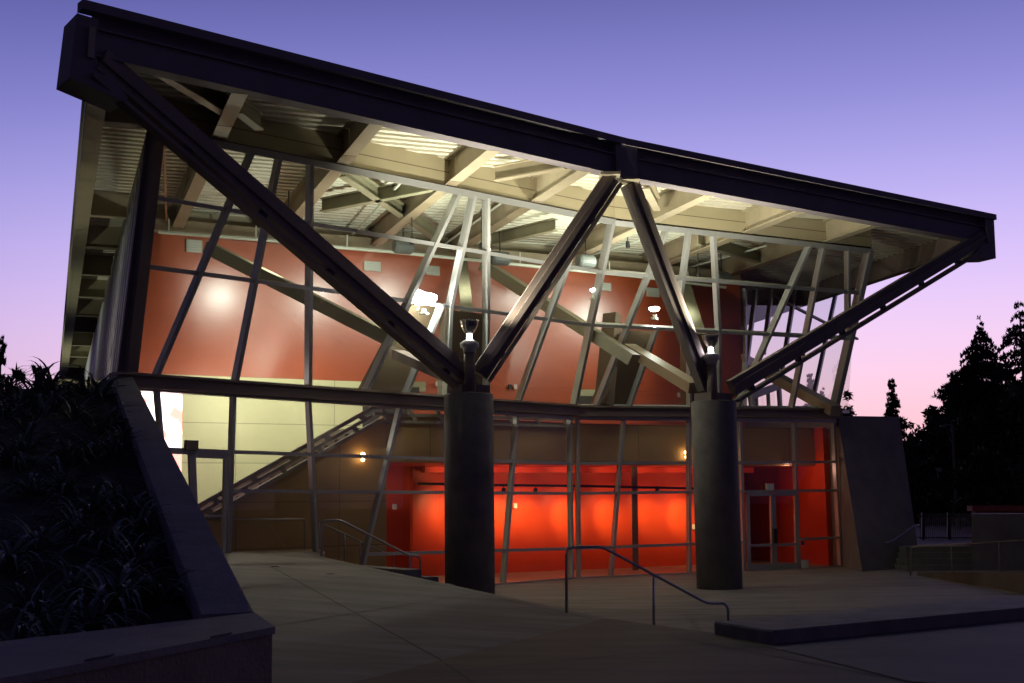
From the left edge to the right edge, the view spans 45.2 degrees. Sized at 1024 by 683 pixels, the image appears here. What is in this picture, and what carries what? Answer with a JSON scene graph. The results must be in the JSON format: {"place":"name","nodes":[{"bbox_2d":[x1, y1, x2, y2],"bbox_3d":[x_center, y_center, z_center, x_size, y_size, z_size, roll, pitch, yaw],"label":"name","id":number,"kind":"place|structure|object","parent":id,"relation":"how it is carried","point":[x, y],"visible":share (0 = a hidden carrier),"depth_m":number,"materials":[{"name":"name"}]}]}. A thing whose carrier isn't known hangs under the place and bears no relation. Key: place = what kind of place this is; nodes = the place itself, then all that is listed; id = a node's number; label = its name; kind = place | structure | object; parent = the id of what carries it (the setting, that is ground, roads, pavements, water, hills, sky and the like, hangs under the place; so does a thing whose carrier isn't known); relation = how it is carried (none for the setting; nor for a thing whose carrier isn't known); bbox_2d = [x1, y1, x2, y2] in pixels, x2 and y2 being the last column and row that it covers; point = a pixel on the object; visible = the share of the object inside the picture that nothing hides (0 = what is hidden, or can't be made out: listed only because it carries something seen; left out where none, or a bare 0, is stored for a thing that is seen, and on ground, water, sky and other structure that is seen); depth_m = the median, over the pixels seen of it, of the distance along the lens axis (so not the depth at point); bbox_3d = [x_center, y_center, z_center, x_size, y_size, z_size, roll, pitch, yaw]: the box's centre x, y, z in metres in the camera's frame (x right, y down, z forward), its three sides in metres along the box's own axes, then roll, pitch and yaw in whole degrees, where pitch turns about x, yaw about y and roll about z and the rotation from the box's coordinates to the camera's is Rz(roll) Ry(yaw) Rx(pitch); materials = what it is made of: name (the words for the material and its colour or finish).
{"place":"outdoors","nodes":[
{"label":"outdoors","id":0,"kind":"place"},
{"bbox_2d":[0,387,192,640],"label":"planted slope","id":1,"kind":"structure","parent":0,"point":[128,471],"depth_m":10.42,"materials":[{"name":"green plant"}]},
{"bbox_2d":[0,366,36,393],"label":"strap leaf plant","id":2,"kind":"object","parent":1,"relation":"on","point":[9,385],"visible":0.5,"depth_m":21.49,"materials":[{"name":"green plant"}]},
{"bbox_2d":[0,384,54,405],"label":"strap leaf plant","id":3,"kind":"object","parent":1,"relation":"on","point":[20,399],"visible":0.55,"depth_m":19.44,"materials":[{"name":"green plant"}]},
{"bbox_2d":[0,361,70,396],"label":"strap leaf plant","id":4,"kind":"object","parent":1,"relation":"on","point":[38,381],"visible":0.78,"depth_m":20.80,"materials":[{"name":"green plant"}]},
{"bbox_2d":[0,600,74,640],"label":"strap leaf plant","id":5,"kind":"object","parent":1,"relation":"on","point":[19,632],"visible":0.33,"depth_m":6.71,"materials":[{"name":"green plant"}]},
{"bbox_2d":[0,470,77,503],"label":"strap leaf plant","id":6,"kind":"object","parent":1,"relation":"on","point":[34,486],"visible":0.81,"depth_m":11.56,"materials":[{"name":"green plant"}]},
{"bbox_2d":[4,393,74,418],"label":"strap leaf plant","id":7,"kind":"object","parent":1,"relation":"on","point":[41,410],"visible":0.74,"depth_m":17.84,"materials":[{"name":"green plant"}]},
{"bbox_2d":[0,565,81,612],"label":"strap leaf plant","id":8,"kind":"object","parent":1,"relation":"on","point":[21,591],"visible":0.8,"depth_m":7.53,"materials":[{"name":"green plant"}]},
{"bbox_2d":[0,534,89,581],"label":"strap leaf plant","id":9,"kind":"object","parent":1,"relation":"on","point":[10,560],"visible":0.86,"depth_m":8.71,"materials":[{"name":"green plant"}]},
{"bbox_2d":[0,506,91,551],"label":"strap leaf plant","id":10,"kind":"object","parent":1,"relation":"on","point":[37,544],"visible":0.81,"depth_m":9.37,"materials":[{"name":"green plant"}]},
{"bbox_2d":[23,356,86,391],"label":"strap leaf plant","id":11,"kind":"object","parent":1,"relation":"on","point":[49,373],"visible":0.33,"depth_m":21.53,"materials":[{"name":"green plant"}]},
{"bbox_2d":[24,379,90,411],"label":"strap leaf plant","id":12,"kind":"object","parent":1,"relation":"on","point":[50,394],"visible":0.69,"depth_m":18.64,"materials":[{"name":"green plant"}]},
{"bbox_2d":[27,375,91,397],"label":"strap leaf plant","id":13,"kind":"object","parent":1,"relation":"on","point":[67,392],"visible":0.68,"depth_m":20.81,"materials":[{"name":"green plant"}]},
{"bbox_2d":[0,600,132,640],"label":"strap leaf plant","id":14,"kind":"object","parent":1,"relation":"on","point":[48,624],"visible":0.52,"depth_m":6.82,"materials":[{"name":"green plant"}]},
{"bbox_2d":[19,456,118,498],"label":"strap leaf plant","id":15,"kind":"object","parent":1,"relation":"on","point":[63,476],"visible":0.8,"depth_m":11.78,"materials":[{"name":"green plant"}]},
{"bbox_2d":[16,556,131,597],"bbox_3d":[-2.774,1.565,8.034,0.668,0.343,0.838,-2,-8,11],"label":"strap leaf plant","id":16,"kind":"object","parent":1,"relation":"on","point":[69,585],"visible":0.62,"depth_m":7.97,"materials":[{"name":"green plant"}]},
{"bbox_2d":[16,496,140,535],"bbox_3d":[-3.473,1.439,9.843,0.984,0.415,0.872,2,-8,-19],"label":"strap leaf plant","id":17,"kind":"object","parent":1,"relation":"on","point":[77,521],"visible":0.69,"depth_m":9.84,"materials":[{"name":"green plant"}]},
{"bbox_2d":[47,392,112,420],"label":"strap leaf plant","id":18,"kind":"object","parent":1,"relation":"on","point":[75,413],"visible":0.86,"depth_m":17.47,"materials":[{"name":"green plant"}]},
{"bbox_2d":[49,365,116,392],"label":"strap leaf plant","id":19,"kind":"object","parent":1,"relation":"on","point":[82,380],"visible":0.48,"depth_m":21.23,"materials":[{"name":"green plant"}]},
{"bbox_2d":[37,424,137,458],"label":"strap leaf plant","id":20,"kind":"object","parent":1,"relation":"on","point":[96,453],"visible":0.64,"depth_m":13.78,"materials":[{"name":"green plant"}]},
{"bbox_2d":[29,481,155,516],"bbox_3d":[-3.650,1.418,10.652,1.049,0.407,1.037,4,-9,-31],"label":"strap leaf plant","id":21,"kind":"object","parent":1,"relation":"on","point":[96,504],"visible":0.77,"depth_m":10.65,"materials":[{"name":"green plant"}]},
{"bbox_2d":[39,586,150,632],"bbox_3d":[-2.438,1.605,7.179,0.875,0.369,0.775,-4,-8,23],"label":"strap leaf plant","id":22,"kind":"object","parent":1,"relation":"on","point":[84,617],"visible":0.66,"depth_m":7.09,"materials":[{"name":"green plant"}]},
{"bbox_2d":[58,402,139,433],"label":"strap leaf plant","id":23,"kind":"object","parent":1,"relation":"on","point":[107,420],"visible":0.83,"depth_m":16.07,"materials":[{"name":"green plant"}]},
{"bbox_2d":[47,363,153,400],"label":"strap leaf plant","id":24,"kind":"object","parent":1,"relation":"on","point":[102,387],"visible":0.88,"depth_m":20.30,"materials":[{"name":"green plant"}]},
{"bbox_2d":[47,507,171,566],"bbox_3d":[-3.002,1.462,9.170,0.969,0.461,1.094,2,-8,-21],"label":"strap leaf plant","id":25,"kind":"object","parent":1,"relation":"on","point":[95,536],"visible":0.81,"depth_m":9.06,"materials":[{"name":"green plant"}]},
{"bbox_2d":[93,419,137,440],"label":"strap leaf plant","id":26,"kind":"object","parent":1,"relation":"on","point":[126,431],"visible":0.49,"depth_m":15.12,"materials":[{"name":"green plant"}]},
{"bbox_2d":[42,561,190,626],"bbox_3d":[-2.443,1.597,7.736,1.037,0.407,1.049,4,-9,-33],"label":"strap leaf plant","id":27,"kind":"object","parent":1,"relation":"on","point":[101,590],"visible":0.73,"depth_m":7.72,"materials":[{"name":"green plant"}]},
{"bbox_2d":[82,472,154,512],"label":"strap leaf plant","id":28,"kind":"object","parent":1,"relation":"on","point":[120,499],"visible":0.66,"depth_m":10.82,"materials":[{"name":"green plant"}]},
{"bbox_2d":[58,542,184,583],"bbox_3d":[-2.648,1.523,8.291,0.901,0.326,0.670,6,-10,-40],"label":"strap leaf plant","id":29,"kind":"object","parent":1,"relation":"on","point":[116,569],"visible":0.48,"depth_m":8.18,"materials":[{"name":"green plant"}]},
{"bbox_2d":[99,499,175,536],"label":"strap leaf plant","id":30,"kind":"object","parent":1,"relation":"on","point":[143,525],"visible":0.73,"depth_m":9.84,"materials":[{"name":"green plant"}]},
{"bbox_2d":[85,527,190,570],"bbox_3d":[-2.644,1.503,8.820,0.838,0.343,0.668,4,-9,-32],"label":"strap leaf plant","id":31,"kind":"object","parent":1,"relation":"on","point":[131,554],"visible":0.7,"depth_m":8.85,"materials":[{"name":"green plant"}]},
{"bbox_2d":[109,562,210,604],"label":"strap leaf plant","id":32,"kind":"object","parent":1,"relation":"on","point":[156,589],"visible":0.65,"depth_m":7.85,"materials":[{"name":"green plant"}]},
{"bbox_2d":[0,0,1023,438],"label":"sky","id":33,"kind":"structure","parent":0,"point":[922,99],"materials":[{"name":"purple"}]},
{"bbox_2d":[353,618,1023,682],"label":"plaza paving","id":34,"kind":"structure","parent":0,"point":[611,638],"depth_m":12.44,"materials":[{"name":"concrete"}]},
{"bbox_2d":[774,622,1023,682],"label":"pale paving band","id":35,"kind":"object","parent":34,"relation":"on","point":[988,654],"visible":1,"depth_m":12.74,"materials":[{"name":"concrete"}]},
{"bbox_2d":[495,560,1023,632],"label":"plaza paving","id":36,"kind":"structure","parent":0,"point":[678,613],"depth_m":25.10,"materials":[{"name":"concrete"}]},
{"bbox_2d":[0,334,6,387],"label":"conifer tree","id":37,"kind":"object","parent":36,"relation":"on","point":[3,347],"visible":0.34,"depth_m":48.32,"materials":[{"name":"green plant"}]},
{"bbox_2d":[9,361,25,383],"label":"broadleaf tree","id":38,"kind":"object","parent":36,"relation":"on","point":[20,372],"visible":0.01,"depth_m":48.20,"materials":[{"name":"green plant"}]},
{"bbox_2d":[31,363,45,374],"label":"broadleaf tree","id":39,"kind":"object","parent":36,"relation":"on","point":[37,367],"visible":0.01,"depth_m":46.22,"materials":[{"name":"green plant"}]},
{"bbox_2d":[0,377,274,682],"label":"planter wall","id":40,"kind":"structure","parent":36,"relation":"on","point":[224,634],"depth_m":6.03,"materials":[{"name":"concrete"}]},
{"bbox_2d":[362,565,454,585],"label":"landing steps","id":41,"kind":"structure","parent":36,"relation":"on","point":[412,572],"depth_m":22.07,"materials":[{"name":"concrete"}]},
{"bbox_2d":[223,552,604,682],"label":"entrance ramp","id":42,"kind":"structure","parent":36,"relation":"on","point":[347,647],"depth_m":16.08,"materials":[{"name":"concrete"}]},
{"bbox_2d":[320,522,393,566],"bbox_3d":[-3.437,4.607,27.453,1.819,1.162,0.130,4,-9,-30],"label":"handrail","id":43,"kind":"object","parent":42,"relation":"on","point":[354,539],"visible":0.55,"depth_m":27.33,"materials":[{"name":"metal"}]},
{"bbox_2d":[320,519,420,568],"bbox_3d":[-2.804,4.140,24.491,2.003,1.208,0.062,1,-8,-10],"label":"handrail","id":44,"kind":"object","parent":42,"relation":"on","point":[372,536],"visible":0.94,"depth_m":24.49,"materials":[{"name":"metal"}]},
{"bbox_2d":[46,0,996,593],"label":"pavilion building","id":45,"kind":"structure","parent":36,"relation":"on","point":[296,356],"depth_m":29.76,"materials":[{"name":"metal"}]},
{"bbox_2d":[142,391,181,471],"bbox_3d":[-7.784,2.240,27.300,0.904,2.388,0.100,3,-8,-27],"label":"backlit panel","id":46,"kind":"object","parent":45,"relation":"attached to","point":[171,403],"visible":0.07,"depth_m":27.40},
{"bbox_2d":[186,239,201,252],"bbox_3d":[-8.043,-2.416,31.111,0.400,0.320,0.070,3,-8,-27],"label":"wall vent","id":47,"kind":"object","parent":45,"relation":"attached to","point":[194,246],"depth_m":31.08,"materials":[{"name":"white metal"}]},
{"bbox_2d":[169,447,232,552],"bbox_3d":[-6.001,3.126,23.658,0.120,2.138,1.415,-8,-10,44],"label":"landing door","id":48,"kind":"structure","parent":45,"relation":"in","point":[226,455],"depth_m":23.99,"materials":[{"name":"metal"}]},
{"bbox_2d":[209,519,319,549],"bbox_3d":[-5.289,4.196,26.392,2.555,0.822,0.050,4,-9,-33],"label":"handrail","id":49,"kind":"object","parent":45,"relation":"attached to","point":[285,519],"visible":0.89,"depth_m":26.84,"materials":[{"name":"metal"}]},
{"bbox_2d":[124,134,615,403],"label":"raked window","id":50,"kind":"structure","parent":45,"relation":"in","point":[151,198],"depth_m":25.50,"materials":[{"name":"grey metal"}]},
{"bbox_2d":[363,261,380,271],"bbox_3d":[-3.782,-2.037,33.262,0.480,0.260,0.070,3,-8,-27],"label":"wall vent","id":51,"kind":"object","parent":45,"relation":"attached to","point":[371,266],"depth_m":33.23,"materials":[{"name":"white metal"}]},
{"bbox_2d":[392,228,414,254],"bbox_3d":[-2.803,-2.720,31.640,0.520,0.935,0.380,3,-8,-27],"label":"loudspeaker","id":52,"kind":"object","parent":45,"relation":"hanging from","point":[401,247],"visible":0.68,"depth_m":31.46,"materials":[{"name":"black metal"}]},
{"bbox_2d":[410,218,413,244],"bbox_3d":[-2.433,-2.913,29.872,0.114,1.149,0.120,-1,-8,0],"label":"ceiling spotlight","id":53,"kind":"object","parent":45,"relation":"hanging from","point":[411,243],"visible":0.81,"depth_m":29.82,"materials":[{"name":"black metal"}]},
{"bbox_2d":[410,387,418,392],"bbox_3d":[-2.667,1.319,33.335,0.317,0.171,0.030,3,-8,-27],"label":"dark doorway","id":54,"kind":"structure","parent":45,"relation":"in","point":[414,389],"depth_m":33.34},
{"bbox_2d":[413,292,436,314],"bbox_3d":[-1.954,-0.829,27.223,0.600,0.465,0.600,-1,-8,0],"label":"flood lamp","id":55,"kind":"object","parent":45,"relation":"attached to","point":[424,298],"visible":0.95,"depth_m":27.03,"materials":[{"name":"white"}]},
{"bbox_2d":[425,266,439,275],"bbox_3d":[-2.197,-1.964,34.072,0.420,0.260,0.070,3,-8,-27],"label":"wall vent","id":56,"kind":"object","parent":45,"relation":"attached to","point":[433,270],"depth_m":34.06,"materials":[{"name":"white metal"}]},
{"bbox_2d":[459,319,478,391],"bbox_3d":[-0.859,0.305,24.828,0.410,1.474,0.410,-1,-8,0],"label":"column uplight","id":57,"kind":"object","parent":45,"relation":"on","point":[469,346],"depth_m":24.73,"materials":[{"name":"brown metal"}]},
{"bbox_2d":[479,209,481,249],"bbox_3d":[-0.773,-2.829,31.008,0.114,1.056,0.120,-1,-8,0],"label":"ceiling spotlight","id":58,"kind":"object","parent":45,"relation":"hanging from","point":[480,246],"visible":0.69,"depth_m":30.97,"materials":[{"name":"black metal"}]},
{"bbox_2d":[490,231,510,265],"bbox_3d":[-0.325,-2.501,32.891,0.520,0.935,0.380,3,-8,-27],"label":"loudspeaker","id":59,"kind":"object","parent":45,"relation":"hanging from","point":[499,261],"visible":0.74,"depth_m":32.73,"materials":[{"name":"black metal"}]},
{"bbox_2d":[578,396,592,403],"bbox_3d":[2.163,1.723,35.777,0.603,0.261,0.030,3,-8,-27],"label":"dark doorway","id":60,"kind":"structure","parent":45,"relation":"in","point":[582,399],"depth_m":35.74,"materials":[{"name":"grey"}]},
{"bbox_2d":[575,241,596,268],"bbox_3d":[2.048,-2.502,34.118,0.520,0.935,0.380,3,-8,-27],"label":"loudspeaker","id":61,"kind":"object","parent":45,"relation":"hanging from","point":[585,261],"visible":0.88,"depth_m":33.95,"materials":[{"name":"metal"}]},
{"bbox_2d":[590,288,594,300],"bbox_3d":[2.056,-1.174,30.836,0.218,0.305,0.220,-1,-8,0],"label":"flood lamp","id":62,"kind":"object","parent":45,"relation":"attached to","point":[593,297],"visible":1,"depth_m":30.78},
{"bbox_2d":[602,283,610,290],"bbox_3d":[2.795,-1.627,36.607,0.360,0.240,0.070,3,-8,-27],"label":"wall vent","id":63,"kind":"object","parent":45,"relation":"attached to","point":[606,287],"depth_m":36.59,"materials":[{"name":"white plastic"}]},
{"bbox_2d":[626,237,629,247],"bbox_3d":[3.147,-2.817,33.437,0.114,0.538,0.120,-1,-8,0],"label":"ceiling spotlight","id":64,"kind":"object","parent":45,"relation":"hanging from","point":[627,244],"visible":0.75,"depth_m":33.38,"materials":[{"name":"black metal"}]},
{"bbox_2d":[646,287,659,296],"bbox_3d":[4.287,-1.496,37.360,0.450,0.280,0.070,3,-8,-27],"label":"wall vent","id":65,"kind":"object","parent":45,"relation":"attached to","point":[652,292],"depth_m":37.32,"materials":[{"name":"white plastic"}]},
{"bbox_2d":[649,306,659,319],"bbox_3d":[3.737,-0.739,32.241,0.280,0.337,0.280,-1,-8,0],"label":"flood lamp","id":66,"kind":"object","parent":45,"relation":"attached to","point":[654,308],"visible":1,"depth_m":32.17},
{"bbox_2d":[697,253,699,276],"bbox_3d":[5.225,-2.349,34.541,0.114,1.227,0.120,-1,-8,0],"label":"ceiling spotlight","id":67,"kind":"object","parent":45,"relation":"hanging from","point":[698,274],"visible":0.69,"depth_m":34.49,"materials":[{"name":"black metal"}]},
{"bbox_2d":[701,334,719,399],"bbox_3d":[4.447,0.587,27.403,0.410,1.464,0.410,-1,-8,0],"label":"column uplight","id":68,"kind":"object","parent":45,"relation":"on","point":[710,357],"depth_m":27.31,"materials":[{"name":"brown metal"}]},
{"bbox_2d":[711,253,731,284],"bbox_3d":[6.166,-2.146,36.199,0.520,0.935,0.380,3,-8,-27],"label":"loudspeaker","id":69,"kind":"object","parent":45,"relation":"hanging from","point":[725,275],"visible":0.48,"depth_m":36.06,"materials":[{"name":"black metal"}]},
{"bbox_2d":[578,219,873,407],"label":"raked window","id":70,"kind":"structure","parent":45,"relation":"in","point":[868,253],"depth_m":33.07,"materials":[{"name":"grey glass"}]},
{"bbox_2d":[745,492,775,570],"bbox_3d":[6.888,5.303,33.956,1.008,2.274,0.145,3,-9,-28],"label":"door","id":71,"kind":"structure","parent":45,"relation":"in","point":[750,567],"depth_m":33.90,"materials":[{"name":"metal"}]},
{"bbox_2d":[773,491,798,569],"bbox_3d":[7.675,5.347,34.378,0.966,2.285,0.145,3,-9,-28],"label":"door","id":72,"kind":"structure","parent":45,"relation":"in","point":[778,566],"depth_m":34.40,"materials":[{"name":"metal"}]},
{"bbox_2d":[741,283,858,412],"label":"rear window","id":73,"kind":"structure","parent":45,"relation":"in","point":[746,339],"depth_m":40.38,"materials":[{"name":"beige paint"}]},
{"bbox_2d":[248,559,1012,682],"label":"paving joints","id":74,"kind":"object","parent":36,"relation":"on","point":[553,610],"visible":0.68,"depth_m":15.35,"materials":[{"name":"grey concrete"}]},
{"bbox_2d":[565,545,728,624],"bbox_3d":[2.016,3.653,17.996,2.664,1.361,0.125,2,-8,-20],"label":"handrail","id":75,"kind":"object","parent":36,"relation":"on","point":[654,575],"visible":0.86,"depth_m":17.96,"materials":[{"name":"metal"}]},
{"bbox_2d":[714,596,1023,643],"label":"plaza wall","id":76,"kind":"structure","parent":36,"relation":"on","point":[797,628],"depth_m":15.15,"materials":[{"name":"concrete"}]},
{"bbox_2d":[828,416,917,571],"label":"concrete buttress","id":77,"kind":"structure","parent":36,"relation":"on","point":[876,512],"depth_m":35.17,"materials":[{"name":"grey concrete"}]},
{"bbox_2d":[886,524,919,542],"bbox_3d":[10.708,5.272,33.744,1.998,0.474,0.413,5,-10,-38],"label":"handrail","id":78,"kind":"object","parent":77,"relation":"attached to","point":[903,533],"visible":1,"depth_m":33.47,"materials":[{"name":"metal"}]},
{"bbox_2d":[894,545,971,570],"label":"side steps","id":79,"kind":"structure","parent":36,"relation":"on","point":[935,558],"depth_m":33.24,"materials":[{"name":"concrete"}]},
{"bbox_2d":[940,424,958,527],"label":"street lamp","id":80,"kind":"object","parent":36,"relation":"on","point":[953,457],"visible":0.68,"depth_m":54.76,"materials":[{"name":"brown metal"}]},
{"bbox_2d":[920,406,985,513],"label":"broadleaf tree","id":81,"kind":"object","parent":36,"relation":"on","point":[938,444],"visible":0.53,"depth_m":59.51,"materials":[{"name":"green plant"}]},
{"bbox_2d":[910,540,1023,575],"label":"handrail","id":82,"kind":"object","parent":36,"relation":"on","point":[998,542],"visible":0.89,"depth_m":28.79,"materials":[{"name":"grey metal"}]},
{"bbox_2d":[917,572,1023,593],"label":"planter wall","id":83,"kind":"structure","parent":36,"relation":"on","point":[1010,581],"depth_m":26.33,"materials":[{"name":"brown concrete"}]},
{"bbox_2d":[966,378,1023,504],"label":"broadleaf tree","id":84,"kind":"object","parent":36,"relation":"on","point":[1010,445],"visible":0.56,"depth_m":55.90,"materials":[{"name":"green plant"}]},
{"bbox_2d":[971,513,1023,570],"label":"concrete block wall","id":85,"kind":"structure","parent":36,"relation":"on","point":[988,527],"depth_m":32.57,"materials":[{"name":"grey concrete"}]},
{"bbox_2d":[967,506,1023,512],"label":"parapet","id":86,"kind":"structure","parent":85,"relation":"on","point":[996,509],"depth_m":40.61,"materials":[{"name":"red brick"}]},
{"bbox_2d":[915,526,971,545],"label":"terrace paving","id":87,"kind":"structure","parent":0,"point":[942,533],"depth_m":42.36,"materials":[{"name":"concrete"}]},
{"bbox_2d":[917,513,971,539],"bbox_3d":[13.984,6.138,39.484,1.921,1.295,0.100,-1,-8,0],"label":"metal fence","id":88,"kind":"object","parent":87,"relation":"on","point":[922,516],"visible":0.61,"depth_m":39.52,"materials":[{"name":"black metal"}]},
{"label":"ground","id":89,"kind":"structure","parent":0,"visible":0},
{"bbox_2d":[803,373,817,405],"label":"conifer tree","id":90,"kind":"object","parent":89,"relation":"on","point":[810,381],"visible":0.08,"depth_m":85.24,"materials":[{"name":"green plant"}]},
{"bbox_2d":[842,389,856,415],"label":"broadleaf tree","id":91,"kind":"object","parent":89,"relation":"on","point":[849,397],"visible":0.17,"depth_m":80.00,"materials":[{"name":"green plant"}]},
{"bbox_2d":[882,377,908,451],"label":"conifer tree","id":92,"kind":"object","parent":89,"relation":"on","point":[892,406],"visible":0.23,"depth_m":79.99,"materials":[{"name":"green plant"}]},
{"bbox_2d":[900,418,917,484],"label":"broadleaf tree","id":93,"kind":"object","parent":89,"relation":"on","point":[903,425],"visible":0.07,"depth_m":74.79,"materials":[{"name":"green plant"}]},
{"bbox_2d":[904,405,944,489],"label":"broadleaf tree","id":94,"kind":"object","parent":89,"relation":"on","point":[915,449],"visible":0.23,"depth_m":71.80,"materials":[{"name":"green plant"}]},
{"bbox_2d":[913,385,946,441],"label":"broadleaf tree","id":95,"kind":"object","parent":89,"relation":"on","point":[940,394],"visible":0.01,"depth_m":73.97,"materials":[{"name":"green plant"}]},
{"bbox_2d":[913,370,964,525],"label":"conifer tree","id":96,"kind":"object","parent":89,"relation":"on","point":[946,402],"visible":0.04,"depth_m":70.12,"materials":[{"name":"green plant"}]},
{"bbox_2d":[912,315,1015,525],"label":"conifer tree","id":97,"kind":"object","parent":89,"relation":"on","point":[971,388],"visible":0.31,"depth_m":61.92,"materials":[{"name":"green plant"}]},
{"bbox_2d":[952,300,1023,525],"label":"conifer tree","id":98,"kind":"object","parent":89,"relation":"on","point":[1014,333],"visible":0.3,"depth_m":58.31,"materials":[{"name":"green plant"}]}
]}

